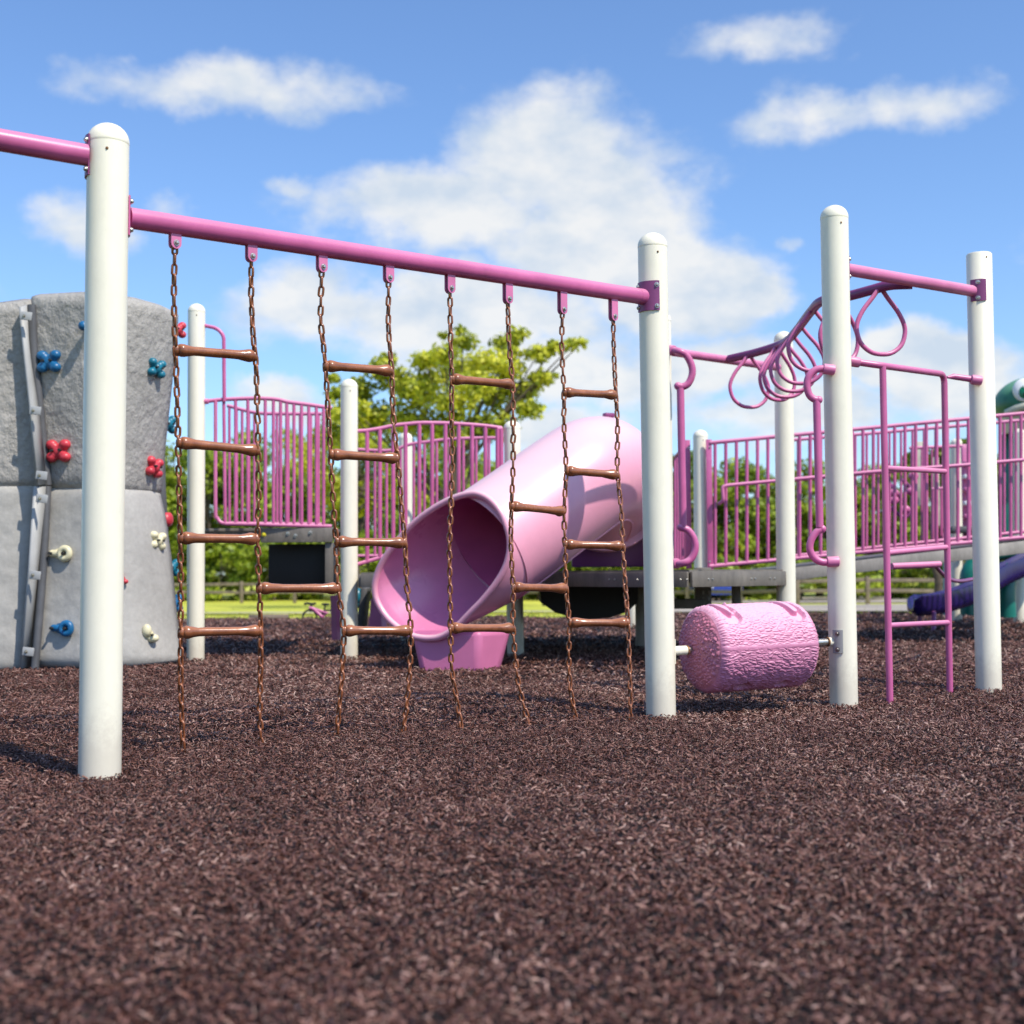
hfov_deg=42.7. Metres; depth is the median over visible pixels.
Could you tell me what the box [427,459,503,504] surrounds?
tree
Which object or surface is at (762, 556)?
tree
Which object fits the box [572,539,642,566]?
hood panel
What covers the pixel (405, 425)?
guard rail
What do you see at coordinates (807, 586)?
shrub
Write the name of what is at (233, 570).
shrub
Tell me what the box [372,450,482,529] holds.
tree
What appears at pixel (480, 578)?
tube slide
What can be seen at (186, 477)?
tree
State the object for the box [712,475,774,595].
tree
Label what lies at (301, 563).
play deck
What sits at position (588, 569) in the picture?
shrub
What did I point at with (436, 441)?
guard rail
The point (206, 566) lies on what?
shrub
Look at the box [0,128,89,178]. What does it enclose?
overhead beam
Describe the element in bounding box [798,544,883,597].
shrub
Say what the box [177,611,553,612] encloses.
footpath
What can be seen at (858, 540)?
tree
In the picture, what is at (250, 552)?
shrub
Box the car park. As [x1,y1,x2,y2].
[711,597,906,602]
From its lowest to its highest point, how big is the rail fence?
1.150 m
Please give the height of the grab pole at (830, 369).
0.928 m
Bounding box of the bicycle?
[302,602,330,620]
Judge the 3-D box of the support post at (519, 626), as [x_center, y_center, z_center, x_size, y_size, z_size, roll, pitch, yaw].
[0.015,0.258,9.898,0.143,1.910,0.131,0,-3,0]
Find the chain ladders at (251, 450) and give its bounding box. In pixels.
[170,245,632,752]
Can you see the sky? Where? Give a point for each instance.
(542, 136)
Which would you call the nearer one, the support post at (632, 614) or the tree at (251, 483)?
the support post at (632, 614)
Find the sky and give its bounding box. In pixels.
[0,0,1023,575]
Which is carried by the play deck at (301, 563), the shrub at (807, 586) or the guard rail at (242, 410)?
the guard rail at (242, 410)
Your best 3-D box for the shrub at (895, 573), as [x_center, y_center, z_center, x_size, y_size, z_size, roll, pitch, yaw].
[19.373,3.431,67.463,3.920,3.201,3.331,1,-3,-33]
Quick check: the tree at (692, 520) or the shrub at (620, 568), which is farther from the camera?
the tree at (692, 520)
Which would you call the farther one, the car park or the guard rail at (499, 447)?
the car park
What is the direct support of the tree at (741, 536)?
on the ground at (225, 604)
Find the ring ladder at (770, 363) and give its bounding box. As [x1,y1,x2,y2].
[674,282,911,408]
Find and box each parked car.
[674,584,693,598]
[711,586,742,599]
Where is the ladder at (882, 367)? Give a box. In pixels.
[851,356,952,703]
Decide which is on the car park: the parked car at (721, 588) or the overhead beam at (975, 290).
the parked car at (721, 588)
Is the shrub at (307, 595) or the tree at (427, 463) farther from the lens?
the tree at (427, 463)
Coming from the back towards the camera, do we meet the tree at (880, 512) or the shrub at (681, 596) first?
the tree at (880, 512)
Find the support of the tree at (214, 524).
on the ground at (225, 604)
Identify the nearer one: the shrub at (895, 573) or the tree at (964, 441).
the tree at (964, 441)
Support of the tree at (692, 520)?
on the ground at (225, 604)
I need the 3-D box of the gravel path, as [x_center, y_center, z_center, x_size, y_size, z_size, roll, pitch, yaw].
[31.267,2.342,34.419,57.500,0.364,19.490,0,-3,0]
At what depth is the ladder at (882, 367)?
6.22 m
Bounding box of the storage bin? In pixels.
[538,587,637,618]
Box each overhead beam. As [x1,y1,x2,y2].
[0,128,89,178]
[128,195,659,320]
[849,255,986,301]
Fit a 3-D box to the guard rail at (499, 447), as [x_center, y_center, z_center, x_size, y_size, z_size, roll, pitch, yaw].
[-0.095,-0.152,9.879,0.067,0.983,0.032,0,-3,0]
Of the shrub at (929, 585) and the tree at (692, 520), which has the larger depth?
the tree at (692, 520)
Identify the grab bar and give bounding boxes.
[947,374,982,384]
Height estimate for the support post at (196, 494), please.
2.758 m
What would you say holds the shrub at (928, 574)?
on the ground at (225, 604)
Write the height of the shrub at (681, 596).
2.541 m
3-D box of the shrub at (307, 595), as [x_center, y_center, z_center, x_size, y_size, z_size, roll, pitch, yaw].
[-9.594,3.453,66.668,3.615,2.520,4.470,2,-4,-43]
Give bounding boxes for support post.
[78,123,129,781]
[187,304,204,660]
[340,379,357,658]
[399,433,412,640]
[504,420,523,655]
[627,605,634,627]
[638,232,675,719]
[669,315,673,577]
[693,430,707,598]
[774,331,795,603]
[820,205,857,707]
[943,440,951,614]
[950,438,961,620]
[966,251,1001,692]
[1013,428,1023,622]
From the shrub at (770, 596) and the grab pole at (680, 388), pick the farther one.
the shrub at (770, 596)
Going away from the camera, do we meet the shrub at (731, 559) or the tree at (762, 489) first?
the shrub at (731, 559)
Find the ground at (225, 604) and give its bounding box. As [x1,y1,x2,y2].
[177,576,926,618]
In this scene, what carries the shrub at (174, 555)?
on the ground at (225, 604)
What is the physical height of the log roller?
0.393 m
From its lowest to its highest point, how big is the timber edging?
0.080 m
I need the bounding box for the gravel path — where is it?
[674,604,907,611]
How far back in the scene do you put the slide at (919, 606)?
13.13 m
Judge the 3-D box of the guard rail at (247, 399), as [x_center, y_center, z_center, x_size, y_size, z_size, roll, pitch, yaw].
[-1.816,-0.635,9.694,0.958,1.516,0.064,0,-3,-6]
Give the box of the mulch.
[0,611,1023,1023]
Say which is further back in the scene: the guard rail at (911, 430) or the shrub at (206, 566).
the shrub at (206, 566)
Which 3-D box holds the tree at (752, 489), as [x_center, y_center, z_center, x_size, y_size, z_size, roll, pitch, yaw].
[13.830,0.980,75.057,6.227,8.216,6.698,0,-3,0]
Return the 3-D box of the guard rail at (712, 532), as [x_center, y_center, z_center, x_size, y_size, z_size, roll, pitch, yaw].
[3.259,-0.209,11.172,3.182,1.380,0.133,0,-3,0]
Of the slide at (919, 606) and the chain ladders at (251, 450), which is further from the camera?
the slide at (919, 606)
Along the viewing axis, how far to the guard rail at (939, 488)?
14.20 m
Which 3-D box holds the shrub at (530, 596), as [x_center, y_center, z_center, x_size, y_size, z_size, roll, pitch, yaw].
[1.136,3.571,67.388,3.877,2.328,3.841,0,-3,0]
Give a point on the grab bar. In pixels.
(975, 379)
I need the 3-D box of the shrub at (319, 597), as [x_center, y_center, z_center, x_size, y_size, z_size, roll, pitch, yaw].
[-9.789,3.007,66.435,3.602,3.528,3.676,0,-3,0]
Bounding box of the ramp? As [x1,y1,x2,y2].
[755,539,1023,579]
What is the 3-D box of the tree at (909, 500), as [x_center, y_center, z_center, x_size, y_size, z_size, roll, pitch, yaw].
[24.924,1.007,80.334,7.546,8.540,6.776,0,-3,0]
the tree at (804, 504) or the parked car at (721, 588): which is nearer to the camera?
the parked car at (721, 588)
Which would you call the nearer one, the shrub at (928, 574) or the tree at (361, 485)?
the tree at (361, 485)
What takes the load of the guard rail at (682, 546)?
on the play deck at (702, 581)
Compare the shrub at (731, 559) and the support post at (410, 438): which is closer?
the support post at (410, 438)
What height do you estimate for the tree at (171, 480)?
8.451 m
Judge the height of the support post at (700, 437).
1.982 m
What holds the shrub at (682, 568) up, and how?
on the ground at (225, 604)
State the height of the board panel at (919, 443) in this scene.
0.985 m
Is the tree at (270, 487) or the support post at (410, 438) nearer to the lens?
the support post at (410, 438)
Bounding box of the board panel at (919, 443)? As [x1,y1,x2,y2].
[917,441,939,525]
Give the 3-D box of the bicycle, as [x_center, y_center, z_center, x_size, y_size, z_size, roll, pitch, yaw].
[-2.354,1.237,15.960,0.419,0.282,0.046,0,-3,0]
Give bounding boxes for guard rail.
[204,324,331,527]
[227,404,321,523]
[358,421,501,565]
[358,436,494,557]
[495,427,502,468]
[673,440,691,568]
[706,411,1023,569]
[794,418,1023,555]
[909,444,966,544]
[931,487,943,543]
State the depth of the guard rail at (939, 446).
14.62 m
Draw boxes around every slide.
[372,413,642,671]
[907,553,1023,629]
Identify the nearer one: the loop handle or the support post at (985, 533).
the support post at (985, 533)
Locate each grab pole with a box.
[669,345,698,568]
[803,364,839,566]
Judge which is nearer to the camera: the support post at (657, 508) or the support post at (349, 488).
the support post at (657, 508)
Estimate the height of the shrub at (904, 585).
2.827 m
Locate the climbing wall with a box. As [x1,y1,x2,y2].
[0,292,185,670]
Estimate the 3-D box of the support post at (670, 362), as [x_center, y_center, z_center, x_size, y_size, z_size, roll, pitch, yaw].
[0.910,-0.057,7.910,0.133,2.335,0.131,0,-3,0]
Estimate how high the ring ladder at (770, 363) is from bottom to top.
0.418 m
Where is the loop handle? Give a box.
[890,561,972,582]
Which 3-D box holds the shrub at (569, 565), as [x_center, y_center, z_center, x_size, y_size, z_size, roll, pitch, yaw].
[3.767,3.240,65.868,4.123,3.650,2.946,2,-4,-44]
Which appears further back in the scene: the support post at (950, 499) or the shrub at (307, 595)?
the shrub at (307, 595)
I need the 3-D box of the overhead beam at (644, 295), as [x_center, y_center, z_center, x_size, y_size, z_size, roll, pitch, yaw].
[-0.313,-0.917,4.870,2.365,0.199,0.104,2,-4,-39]
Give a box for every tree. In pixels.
[165,439,222,550]
[165,449,278,598]
[166,448,240,581]
[209,449,290,595]
[210,428,339,598]
[260,467,384,542]
[275,423,442,571]
[278,414,434,588]
[306,323,588,502]
[332,440,442,530]
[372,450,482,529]
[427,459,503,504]
[613,500,693,569]
[672,450,775,561]
[673,472,723,547]
[712,456,803,568]
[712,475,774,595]
[742,467,825,566]
[762,458,879,596]
[814,482,899,554]
[823,463,939,595]
[859,462,939,577]
[891,472,997,575]
[902,445,942,591]
[928,438,966,565]
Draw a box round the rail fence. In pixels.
[174,576,942,604]
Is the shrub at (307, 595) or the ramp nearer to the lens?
the ramp
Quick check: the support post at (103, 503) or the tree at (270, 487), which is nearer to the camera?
the support post at (103, 503)
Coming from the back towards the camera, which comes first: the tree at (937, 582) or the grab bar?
the tree at (937, 582)
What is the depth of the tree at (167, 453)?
67.89 m
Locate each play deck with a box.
[205,528,340,583]
[358,568,785,648]
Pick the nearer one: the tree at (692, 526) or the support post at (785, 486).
the support post at (785, 486)
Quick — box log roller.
[675,601,842,692]
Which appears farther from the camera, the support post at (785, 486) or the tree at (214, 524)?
the tree at (214, 524)
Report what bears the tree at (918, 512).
on the ground at (225, 604)
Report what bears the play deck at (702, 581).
attached to the support post at (785, 486)
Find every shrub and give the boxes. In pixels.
[171,550,186,598]
[174,560,217,599]
[205,545,263,601]
[208,550,268,600]
[241,541,289,600]
[289,542,340,600]
[292,564,368,599]
[339,529,390,600]
[525,594,538,599]
[558,560,616,570]
[576,567,634,570]
[597,567,642,569]
[674,561,717,598]
[674,565,693,597]
[692,556,749,600]
[731,558,776,599]
[748,555,814,595]
[761,558,826,599]
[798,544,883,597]
[822,573,909,598]
[862,553,927,598]
[899,566,942,596]
[908,560,965,594]
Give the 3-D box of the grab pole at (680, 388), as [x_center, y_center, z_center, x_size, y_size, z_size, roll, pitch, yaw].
[1.008,-0.336,7.802,0.190,1.349,0.092,-2,-3,31]
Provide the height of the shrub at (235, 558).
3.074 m
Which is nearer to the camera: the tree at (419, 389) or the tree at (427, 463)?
the tree at (419, 389)
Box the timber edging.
[249,614,288,618]
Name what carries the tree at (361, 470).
on the ground at (225, 604)

